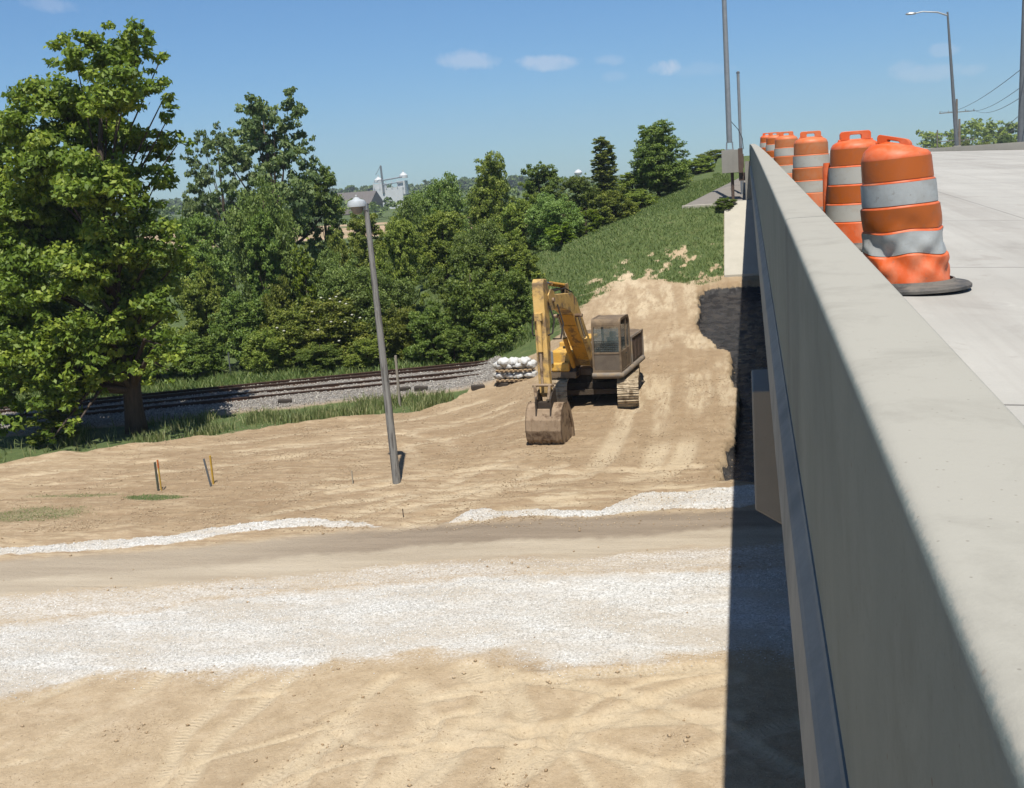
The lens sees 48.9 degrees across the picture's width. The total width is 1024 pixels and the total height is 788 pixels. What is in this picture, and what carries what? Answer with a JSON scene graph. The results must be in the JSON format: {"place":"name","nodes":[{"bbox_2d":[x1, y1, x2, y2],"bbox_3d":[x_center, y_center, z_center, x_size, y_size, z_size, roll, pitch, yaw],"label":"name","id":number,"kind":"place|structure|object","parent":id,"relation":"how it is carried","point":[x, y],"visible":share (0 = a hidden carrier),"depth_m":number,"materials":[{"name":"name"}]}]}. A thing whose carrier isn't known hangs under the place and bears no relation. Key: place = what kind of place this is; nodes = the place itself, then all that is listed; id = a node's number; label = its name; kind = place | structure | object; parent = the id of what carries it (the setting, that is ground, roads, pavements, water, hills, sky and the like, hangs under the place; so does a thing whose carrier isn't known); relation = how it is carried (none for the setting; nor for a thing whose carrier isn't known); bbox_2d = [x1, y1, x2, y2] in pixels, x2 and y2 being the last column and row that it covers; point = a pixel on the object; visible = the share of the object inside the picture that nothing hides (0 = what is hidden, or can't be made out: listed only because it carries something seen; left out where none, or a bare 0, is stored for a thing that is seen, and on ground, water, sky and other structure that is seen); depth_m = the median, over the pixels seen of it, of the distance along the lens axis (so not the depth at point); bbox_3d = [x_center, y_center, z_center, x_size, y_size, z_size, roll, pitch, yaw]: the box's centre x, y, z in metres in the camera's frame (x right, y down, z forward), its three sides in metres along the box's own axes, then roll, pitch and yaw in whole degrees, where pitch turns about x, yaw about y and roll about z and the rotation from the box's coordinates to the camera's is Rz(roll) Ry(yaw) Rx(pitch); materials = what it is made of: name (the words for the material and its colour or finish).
{"place":"outdoors","nodes":[
{"label":"outdoors","id":0,"kind":"place"},
{"bbox_2d":[0,554,793,701],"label":"gravel","id":1,"kind":"structure","parent":0,"point":[334,609],"depth_m":22.40,"materials":[{"name":"gravel"}]},
{"bbox_2d":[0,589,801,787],"bbox_3d":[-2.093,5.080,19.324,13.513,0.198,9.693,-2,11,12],"label":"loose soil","id":2,"kind":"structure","parent":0,"point":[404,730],"depth_m":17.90,"materials":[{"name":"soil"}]},
{"bbox_2d":[0,156,805,787],"bbox_3d":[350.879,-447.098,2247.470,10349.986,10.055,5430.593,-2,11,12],"label":"ground","id":3,"kind":"structure","parent":0,"point":[714,324],"depth_m":24.51,"materials":[{"name":"soil"}]},
{"bbox_2d":[24,407,81,446],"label":"bush","id":4,"kind":"object","parent":3,"relation":"on","point":[55,420],"visible":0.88,"depth_m":41.41,"materials":[{"name":"green plant"}]},
{"bbox_2d":[40,240,96,316],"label":"tree","id":5,"kind":"object","parent":3,"relation":"on","point":[57,275],"visible":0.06,"depth_m":70.31,"materials":[{"name":"green plant"}]},
{"bbox_2d":[0,492,187,520],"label":"sparse grass","id":6,"kind":"structure","parent":3,"relation":"on","point":[71,508],"depth_m":32.63,"materials":[{"name":"plant"}]},
{"bbox_2d":[0,16,197,443],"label":"maple tree","id":7,"kind":"object","parent":3,"relation":"on","point":[45,341],"visible":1,"depth_m":40.48,"materials":[{"name":"green plant"}]},
{"bbox_2d":[90,237,171,315],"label":"tree","id":8,"kind":"object","parent":3,"relation":"on","point":[95,308],"depth_m":67.47,"materials":[{"name":"green plant"}]},
{"bbox_2d":[140,319,193,382],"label":"bush","id":9,"kind":"object","parent":3,"relation":"on","point":[149,368],"visible":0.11,"depth_m":54.79,"materials":[{"name":"green plant"}]},
{"bbox_2d":[157,331,231,376],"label":"bush","id":10,"kind":"object","parent":3,"relation":"on","point":[202,349],"visible":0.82,"depth_m":54.97,"materials":[{"name":"green plant"}]},
{"bbox_2d":[159,210,238,327],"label":"tree","id":11,"kind":"object","parent":3,"relation":"on","point":[197,230],"visible":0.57,"depth_m":70.40,"materials":[{"name":"green plant"}]},
{"bbox_2d":[175,260,231,350],"bbox_3d":[-17.072,-4.581,63.045,3.450,5.766,3.964,3,13,33],"label":"bush","id":12,"kind":"object","parent":3,"relation":"on","point":[196,308],"visible":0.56,"depth_m":62.43,"materials":[{"name":"green plant"}]},
{"bbox_2d":[43,238,394,278],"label":"woodland","id":13,"kind":"object","parent":3,"relation":"on","point":[305,247],"depth_m":130.34,"materials":[{"name":"green plant"}]},
{"bbox_2d":[179,121,264,303],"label":"tree","id":14,"kind":"object","parent":3,"relation":"on","point":[202,198],"visible":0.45,"depth_m":88.03,"materials":[{"name":"green plant"}]},
{"bbox_2d":[0,386,453,462],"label":"tall weeds","id":15,"kind":"object","parent":3,"relation":"on","point":[365,406],"visible":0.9,"depth_m":43.30,"materials":[{"name":"plant"}]},
{"bbox_2d":[207,290,262,367],"bbox_3d":[-14.152,-3.140,57.499,3.535,4.430,4.061,-3,11,6],"label":"bush","id":16,"kind":"object","parent":3,"relation":"on","point":[242,324],"visible":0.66,"depth_m":56.76,"materials":[{"name":"green plant"}]},
{"bbox_2d":[0,356,500,433],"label":"track ballast","id":17,"kind":"structure","parent":3,"relation":"on","point":[206,406],"depth_m":47.27,"materials":[{"name":"gravel"}]},
{"bbox_2d":[0,360,489,421],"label":"railway track","id":18,"kind":"structure","parent":17,"relation":"on","point":[237,387],"depth_m":49.37,"materials":[{"name":"metal"}]},
{"bbox_2d":[218,174,307,324],"bbox_3d":[-13.873,-7.238,63.722,5.065,10.295,4.782,-11,13,-33],"label":"tree","id":19,"kind":"object","parent":3,"relation":"on","point":[282,227],"visible":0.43,"depth_m":62.65,"materials":[{"name":"green plant"}]},
{"bbox_2d":[239,327,290,375],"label":"bush","id":20,"kind":"object","parent":3,"relation":"on","point":[270,349],"visible":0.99,"depth_m":54.82,"materials":[{"name":"green plant"}]},
{"bbox_2d":[240,206,290,328],"bbox_3d":[-13.589,-6.159,62.146,2.437,8.394,2.602,-3,11,4],"label":"tree","id":21,"kind":"object","parent":3,"relation":"on","point":[256,243],"visible":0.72,"depth_m":61.33,"materials":[{"name":"green plant"}]},
{"bbox_2d":[204,86,342,257],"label":"tree","id":22,"kind":"object","parent":3,"relation":"on","point":[255,136],"visible":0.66,"depth_m":79.95,"materials":[{"name":"green plant"}]},
{"bbox_2d":[4,314,558,406],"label":"trackside grass","id":23,"kind":"structure","parent":3,"relation":"on","point":[211,379],"depth_m":53.55,"materials":[{"name":"plant"}]},
{"bbox_2d":[256,274,306,346],"bbox_3d":[-11.966,-3.648,57.947,2.908,5.061,2.531,1,12,26],"label":"bush","id":24,"kind":"object","parent":3,"relation":"on","point":[279,299],"visible":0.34,"depth_m":57.55,"materials":[{"name":"green plant"}]},
{"bbox_2d":[268,300,327,369],"bbox_3d":[-10.689,-2.807,55.913,2.913,3.628,2.915,4,13,35],"label":"bush","id":25,"kind":"object","parent":3,"relation":"on","point":[294,324],"visible":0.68,"depth_m":55.24,"materials":[{"name":"green plant"}]},
{"bbox_2d":[290,243,324,326],"bbox_3d":[-10.524,-4.622,58.574,1.984,6.552,2.047,-7,11,-15],"label":"tree","id":26,"kind":"object","parent":3,"relation":"on","point":[304,275],"visible":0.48,"depth_m":58.06,"materials":[{"name":"green plant"}]},
{"bbox_2d":[60,174,561,215],"bbox_3d":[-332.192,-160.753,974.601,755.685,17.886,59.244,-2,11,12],"label":"woodland","id":27,"kind":"object","parent":3,"relation":"on","point":[512,180],"visible":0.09,"depth_m":913.19,"materials":[{"name":"green plant"}]},
{"bbox_2d":[291,341,344,373],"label":"bush","id":28,"kind":"object","parent":3,"relation":"on","point":[314,358],"visible":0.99,"depth_m":54.07,"materials":[{"name":"green plant"}]},
{"bbox_2d":[297,161,349,276],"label":"tree","id":29,"kind":"object","parent":3,"relation":"on","point":[323,188],"visible":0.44,"depth_m":82.88,"materials":[{"name":"green plant"}]},
{"bbox_2d":[276,290,378,363],"bbox_3d":[-9.306,-3.143,56.493,5.143,3.976,4.546,-1,11,13],"label":"bush","id":30,"kind":"object","parent":3,"relation":"on","point":[328,320],"visible":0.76,"depth_m":55.65,"materials":[{"name":"green plant"}]},
{"bbox_2d":[303,248,373,342],"bbox_3d":[-8.912,-4.672,59.028,4.058,6.006,4.298,-2,11,12],"label":"tree","id":31,"kind":"object","parent":3,"relation":"on","point":[336,275],"visible":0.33,"depth_m":58.16,"materials":[{"name":"green plant"}]},
{"bbox_2d":[327,227,369,276],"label":"bush","id":32,"kind":"object","parent":3,"relation":"on","point":[338,244],"visible":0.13,"depth_m":64.49,"materials":[{"name":"green plant"}]},
{"bbox_2d":[337,191,382,214],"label":"warehouse","id":33,"kind":"structure","parent":3,"relation":"on","point":[369,196],"depth_m":431.96,"materials":[{"name":"metal"}]},
{"bbox_2d":[87,176,643,230],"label":"woodland","id":34,"kind":"object","parent":3,"relation":"on","point":[372,208],"visible":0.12,"depth_m":336.66,"materials":[{"name":"green plant"}]},
{"bbox_2d":[346,210,387,286],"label":"tree","id":35,"kind":"object","parent":3,"relation":"on","point":[358,227],"visible":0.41,"depth_m":74.44,"materials":[{"name":"green plant"}]},
{"bbox_2d":[341,336,392,370],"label":"bush","id":36,"kind":"object","parent":3,"relation":"on","point":[367,347],"visible":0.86,"depth_m":54.02,"materials":[{"name":"green plant"}]},
{"bbox_2d":[0,295,740,787],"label":"dirt clods","id":37,"kind":"object","parent":3,"relation":"on","point":[422,571],"visible":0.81,"depth_m":27.09,"materials":[{"name":"soil"}]},
{"bbox_2d":[347,195,400,483],"bbox_3d":[-3.965,-1.417,32.350,0.787,8.532,0.537,-8,11,-18],"label":"yard lamp","id":38,"kind":"object","parent":3,"relation":"on","point":[357,205],"visible":0.98,"depth_m":32.25,"materials":[{"name":"metal"}]},
{"bbox_2d":[0,484,754,553],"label":"gravel windrow","id":39,"kind":"object","parent":3,"relation":"on","point":[59,548],"visible":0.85,"depth_m":28.97,"materials":[{"name":"gravel"}]},
{"bbox_2d":[340,266,418,347],"bbox_3d":[-6.848,-4.244,58.410,4.259,5.017,4.022,-2,11,12],"label":"bush","id":40,"kind":"object","parent":3,"relation":"on","point":[398,296],"visible":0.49,"depth_m":57.46,"materials":[{"name":"green plant"}]},
{"bbox_2d":[373,165,408,208],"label":"grain plant","id":41,"kind":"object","parent":3,"relation":"on","point":[398,192],"visible":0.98,"depth_m":489.97,"materials":[{"name":"white metal"}]},
{"bbox_2d":[394,355,400,405],"bbox_3d":[-4.528,-0.483,44.621,0.086,2.113,0.086,-2,11,12],"label":"wooden post","id":42,"kind":"object","parent":3,"relation":"on","point":[397,380],"visible":0.86,"depth_m":44.58,"materials":[{"name":"wood"}]},
{"bbox_2d":[369,213,429,310],"bbox_3d":[-6.192,-6.349,62.592,3.086,7.553,3.049,-13,14,-39],"label":"tree","id":43,"kind":"object","parent":3,"relation":"on","point":[400,232],"visible":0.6,"depth_m":61.76,"materials":[{"name":"green plant"}]},
{"bbox_2d":[382,302,424,360],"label":"bush","id":44,"kind":"object","parent":3,"relation":"on","point":[396,338],"visible":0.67,"depth_m":55.75,"materials":[{"name":"green plant"}]},
{"bbox_2d":[387,196,433,287],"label":"tree","id":45,"kind":"object","parent":3,"relation":"on","point":[416,214],"visible":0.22,"depth_m":81.86,"materials":[{"name":"green plant"}]},
{"bbox_2d":[402,299,456,364],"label":"bush","id":46,"kind":"object","parent":3,"relation":"on","point":[418,326],"visible":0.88,"depth_m":54.47,"materials":[{"name":"green plant"}]},
{"bbox_2d":[398,208,469,280],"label":"tree","id":47,"kind":"object","parent":3,"relation":"on","point":[435,249],"visible":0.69,"depth_m":66.92,"materials":[{"name":"green plant"}]},
{"bbox_2d":[408,171,471,278],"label":"tree","id":48,"kind":"object","parent":3,"relation":"on","point":[441,198],"visible":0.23,"depth_m":85.42,"materials":[{"name":"green plant"}]},
{"bbox_2d":[424,325,482,363],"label":"bush","id":49,"kind":"object","parent":3,"relation":"on","point":[453,335],"visible":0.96,"depth_m":53.65,"materials":[{"name":"green plant"}]},
{"bbox_2d":[424,240,495,309],"bbox_3d":[-2.555,-5.395,59.935,3.514,5.709,3.557,5,14,41],"label":"tree","id":50,"kind":"object","parent":3,"relation":"on","point":[473,258],"visible":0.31,"depth_m":59.31,"materials":[{"name":"green plant"}]},
{"bbox_2d":[441,262,512,362],"bbox_3d":[-1.894,-3.955,55.392,3.664,5.212,4.210,-7,11,-17],"label":"bush","id":51,"kind":"object","parent":3,"relation":"on","point":[462,302],"visible":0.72,"depth_m":54.41,"materials":[{"name":"green plant"}]},
{"bbox_2d":[450,218,508,279],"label":"bush","id":52,"kind":"object","parent":3,"relation":"on","point":[487,241],"visible":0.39,"depth_m":62.95,"materials":[{"name":"green plant"}]},
{"bbox_2d":[464,150,515,238],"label":"tree","id":53,"kind":"object","parent":3,"relation":"on","point":[487,197],"visible":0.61,"depth_m":75.93,"materials":[{"name":"green plant"}]},
{"bbox_2d":[465,300,527,360],"bbox_3d":[-0.894,-3.141,54.810,3.152,2.927,3.622,-6,11,-9],"label":"bush","id":54,"kind":"object","parent":3,"relation":"on","point":[487,346],"visible":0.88,"depth_m":53.93,"materials":[{"name":"green plant"}]},
{"bbox_2d":[485,264,532,330],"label":"bush","id":55,"kind":"object","parent":3,"relation":"on","point":[510,290],"visible":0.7,"depth_m":56.85,"materials":[{"name":"green plant"}]},
{"bbox_2d":[496,378,527,381],"bbox_3d":[0.158,-0.618,46.151,1.500,0.092,0.800,-2,11,12],"label":"timber pallet","id":56,"kind":"object","parent":3,"relation":"on","point":[511,380],"visible":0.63,"depth_m":45.86,"materials":[{"name":"brown wood"}]},
{"bbox_2d":[523,369,537,377],"bbox_3d":[0.753,-0.799,45.940,0.484,0.387,0.630,1,10,37],"label":"sandbag","id":57,"kind":"object","parent":56,"relation":"on","point":[532,373],"visible":0.95,"depth_m":45.73,"materials":[{"name":"fabric"}]},
{"bbox_2d":[495,368,534,372],"bbox_3d":[0.131,-1.010,46.076,1.500,0.092,0.800,-2,11,12],"label":"timber pallet","id":58,"kind":"object","parent":57,"relation":"on","point":[514,370],"visible":0.71,"depth_m":45.76,"materials":[{"name":"brown wood"}]},
{"bbox_2d":[503,364,513,368],"bbox_3d":[-0.079,-1.203,46.128,0.484,0.391,0.630,0,13,35],"label":"sandbag","id":59,"kind":"object","parent":58,"relation":"on","point":[508,366],"visible":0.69,"depth_m":45.85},
{"bbox_2d":[497,357,508,366],"bbox_3d":[-0.320,-1.321,46.064,0.484,0.391,0.630,5,12,25],"label":"sandbag","id":60,"kind":"object","parent":59,"relation":"on","point":[503,361],"visible":0.88,"depth_m":45.84,"materials":[{"name":"fabric"}]},
{"bbox_2d":[512,363,524,369],"bbox_3d":[0.317,-1.190,45.969,0.484,0.388,0.630,6,12,38],"label":"sandbag","id":61,"kind":"object","parent":58,"relation":"on","point":[519,366],"visible":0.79,"depth_m":45.71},
{"bbox_2d":[517,356,530,363],"bbox_3d":[0.506,-1.336,45.914,0.484,0.381,0.630,5,14,21],"label":"sandbag","id":62,"kind":"object","parent":61,"relation":"on","point":[524,360],"visible":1,"depth_m":45.67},
{"bbox_2d":[523,359,536,368],"bbox_3d":[0.741,-1.214,45.943,0.484,0.393,0.630,4,11,30],"label":"sandbag","id":63,"kind":"object","parent":58,"relation":"on","point":[531,364],"visible":0.83,"depth_m":45.73,"materials":[{"name":"fabric"}]},
{"bbox_2d":[484,234,545,288],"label":"bush","id":64,"kind":"object","parent":3,"relation":"on","point":[505,257],"visible":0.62,"depth_m":61.75,"materials":[{"name":"green plant"}]},
{"bbox_2d":[495,191,549,256],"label":"bush","id":65,"kind":"object","parent":3,"relation":"on","point":[514,214],"visible":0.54,"depth_m":72.36,"materials":[{"name":"green plant"}]},
{"bbox_2d":[341,172,730,359],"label":"bank grass","id":66,"kind":"structure","parent":3,"relation":"on","point":[675,200],"depth_m":61.19,"materials":[{"name":"plant"}]},
{"bbox_2d":[518,161,562,227],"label":"tree","id":67,"kind":"object","parent":3,"relation":"on","point":[544,174],"visible":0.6,"depth_m":83.49,"materials":[{"name":"green plant"}]},
{"bbox_2d":[524,192,585,250],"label":"bush","id":68,"kind":"object","parent":3,"relation":"on","point":[549,212],"visible":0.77,"depth_m":67.55,"materials":[{"name":"green plant"}]},
{"bbox_2d":[543,222,577,244],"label":"bush","id":69,"kind":"object","parent":3,"relation":"on","point":[560,230],"visible":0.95,"depth_m":63.97,"materials":[{"name":"green plant"}]},
{"bbox_2d":[554,172,601,230],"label":"tree","id":70,"kind":"object","parent":3,"relation":"on","point":[586,196],"visible":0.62,"depth_m":78.98,"materials":[{"name":"green plant"}]},
{"bbox_2d":[525,279,644,444],"bbox_3d":[2.717,-1.820,39.241,3.481,5.188,9.855,-2,11,9],"label":"excavator","id":71,"kind":"object","parent":3,"relation":"on","point":[605,354],"visible":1,"depth_m":39.19,"materials":[{"name":"metal"}]},
{"bbox_2d":[621,322,625,349],"bbox_3d":[3.878,-2.017,39.520,0.007,0.920,0.810,0,11,19],"label":"window","id":72,"kind":"structure","parent":71,"relation":"in","point":[623,346],"depth_m":39.66,"materials":[{"name":"grey glass"}]},
{"bbox_2d":[622,348,626,368],"bbox_3d":[3.964,-1.248,39.653,0.070,0.630,0.810,0,11,19],"label":"cab door","id":73,"kind":"structure","parent":71,"relation":"in","point":[624,354],"depth_m":39.68,"materials":[{"name":"brown paint"}]},
{"bbox_2d":[634,336,638,358],"bbox_3d":[4.618,-1.717,41.644,0.038,0.760,0.520,0,11,19],"label":"cabinet door","id":74,"kind":"structure","parent":71,"relation":"in","point":[635,339],"depth_m":41.59,"materials":[{"name":"brown paint"}]},
{"bbox_2d":[574,207,604,238],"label":"bush","id":75,"kind":"object","parent":3,"relation":"on","point":[591,218],"visible":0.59,"depth_m":69.56,"materials":[{"name":"green plant"}]},
{"bbox_2d":[589,136,619,194],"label":"poplar tree","id":76,"kind":"object","parent":3,"relation":"on","point":[602,172],"visible":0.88,"depth_m":95.77,"materials":[{"name":"green plant"}]},
{"bbox_2d":[585,186,642,225],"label":"bush","id":77,"kind":"object","parent":3,"relation":"on","point":[609,204],"visible":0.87,"depth_m":74.99,"materials":[{"name":"green plant"}]},
{"bbox_2d":[617,171,647,202],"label":"tree","id":78,"kind":"object","parent":3,"relation":"on","point":[625,183],"visible":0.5,"depth_m":83.99,"materials":[{"name":"green plant"}]},
{"bbox_2d":[623,189,658,208],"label":"bush","id":79,"kind":"object","parent":3,"relation":"on","point":[641,197],"visible":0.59,"depth_m":78.31,"materials":[{"name":"green plant"}]},
{"bbox_2d":[627,119,694,196],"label":"tree","id":80,"kind":"object","parent":3,"relation":"on","point":[656,167],"visible":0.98,"depth_m":82.68,"materials":[{"name":"green plant"}]},
{"bbox_2d":[686,155,715,173],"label":"bush","id":81,"kind":"object","parent":3,"relation":"on","point":[697,164],"visible":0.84,"depth_m":96.29,"materials":[{"name":"green plant"}]},
{"bbox_2d":[695,149,723,162],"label":"tree","id":82,"kind":"object","parent":3,"relation":"on","point":[715,156],"visible":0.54,"depth_m":107.31,"materials":[{"name":"green plant"}]},
{"bbox_2d":[684,178,745,205],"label":"paved shoulder","id":83,"kind":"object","parent":3,"relation":"on","point":[724,191],"visible":0.21,"depth_m":66.77},
{"bbox_2d":[682,203,723,208],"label":"kerb","id":84,"kind":"structure","parent":83,"relation":"on","point":[688,206],"depth_m":62.38,"materials":[{"name":"concrete"}]},
{"bbox_2d":[721,0,744,198],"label":"street lamp","id":85,"kind":"object","parent":83,"relation":"on","point":[732,161],"visible":0.92,"depth_m":63.37,"materials":[{"name":"metal"}]},
{"bbox_2d":[736,71,743,193],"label":"steel post","id":86,"kind":"object","parent":83,"relation":"on","point":[739,119],"visible":0.73,"depth_m":65.74,"materials":[{"name":"metal"}]},
{"bbox_2d":[745,142,1023,787],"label":"road bridge","id":87,"kind":"structure","parent":3,"relation":"on","point":[888,432],"depth_m":2.46,"materials":[{"name":"concrete"}]},
{"bbox_2d":[760,133,768,151],"bbox_3d":[8.335,-7.994,36.735,0.800,1.040,0.800,-2,11,12],"label":"traffic drum","id":88,"kind":"object","parent":87,"relation":"on","point":[763,137],"visible":0.17,"depth_m":36.55,"materials":[{"name":"orange plastic"}]},
{"bbox_2d":[766,132,778,159],"bbox_3d":[6.803,-6.237,29.080,0.800,1.040,0.800,-2,11,12],"label":"traffic drum","id":89,"kind":"object","parent":87,"relation":"on","point":[770,142],"visible":0.25,"depth_m":28.89,"materials":[{"name":"orange plastic"}]},
{"bbox_2d":[774,131,797,177],"bbox_3d":[5.351,-4.579,21.908,0.800,1.040,0.800,-2,11,12],"label":"traffic drum","id":90,"kind":"object","parent":87,"relation":"on","point":[783,152],"visible":0.52,"depth_m":21.69,"materials":[{"name":"orange plastic"}]},
{"bbox_2d":[792,131,829,210],"bbox_3d":[3.979,-2.955,14.922,0.800,1.040,0.800,-2,11,12],"label":"traffic drum","id":91,"kind":"object","parent":87,"relation":"on","point":[811,156],"visible":0.72,"depth_m":14.71,"materials":[{"name":"orange plastic"}]},
{"bbox_2d":[823,163,829,213],"bbox_3d":[2.913,-1.748,10.390,0.240,0.760,0.240,-2,11,12],"label":"delineator post","id":92,"kind":"object","parent":87,"relation":"on","point":[826,166],"visible":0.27,"depth_m":10.32,"materials":[{"name":"orange plastic"}]},
{"bbox_2d":[826,130,876,250],"bbox_3d":[3.109,-1.847,10.173,0.800,1.040,0.800,-2,11,12],"label":"traffic drum","id":93,"kind":"object","parent":87,"relation":"on","point":[843,207],"visible":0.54,"depth_m":9.99,"materials":[{"name":"orange plastic"}]},
{"bbox_2d":[860,135,971,294],"bbox_3d":[2.642,-1.223,7.533,0.824,1.028,0.824,-2,11,12],"label":"traffic drum","id":94,"kind":"object","parent":87,"relation":"on","point":[905,251],"visible":0.96,"depth_m":7.35,"materials":[{"name":"orange plastic"}]},
{"bbox_2d":[939,99,974,141],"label":"utility pole","id":95,"kind":"object","parent":3,"relation":"on","point":[957,119],"visible":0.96,"depth_m":174.58,"materials":[{"name":"wood"}]},
{"bbox_2d":[915,117,1017,147],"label":"woodland","id":96,"kind":"object","parent":3,"relation":"on","point":[987,130],"visible":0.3,"depth_m":383.87,"materials":[{"name":"green plant"}]},
{"bbox_2d":[995,132,1014,143],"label":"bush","id":97,"kind":"object","parent":3,"relation":"on","point":[1004,139],"visible":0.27,"depth_m":301.79,"materials":[{"name":"green plant"}]},
{"bbox_2d":[1017,0,1023,141],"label":"utility pole","id":98,"kind":"object","parent":3,"relation":"on","point":[1020,135],"visible":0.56,"depth_m":65.13,"materials":[{"name":"metal"}]},
{"bbox_2d":[0,0,1021,201],"label":"sky","id":99,"kind":"structure","parent":0,"point":[422,89],"materials":[{"name":"blue"}]},
{"bbox_2d":[724,200,758,276],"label":"retaining wall","id":100,"kind":"structure","parent":0,"point":[740,254],"depth_m":58.67,"materials":[{"name":"concrete"}]},
{"bbox_2d":[714,197,737,208],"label":"weed clump","id":101,"kind":"object","parent":100,"relation":"on","point":[726,201],"visible":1,"depth_m":61.32,"materials":[{"name":"green plant"}]},
{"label":"highway","id":102,"kind":"structure","parent":0,"visible":0},
{"bbox_2d":[905,11,960,146],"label":"street lamp","id":103,"kind":"object","parent":102,"relation":"on","point":[956,140],"visible":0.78,"depth_m":86.82,"materials":[{"name":"metal"}]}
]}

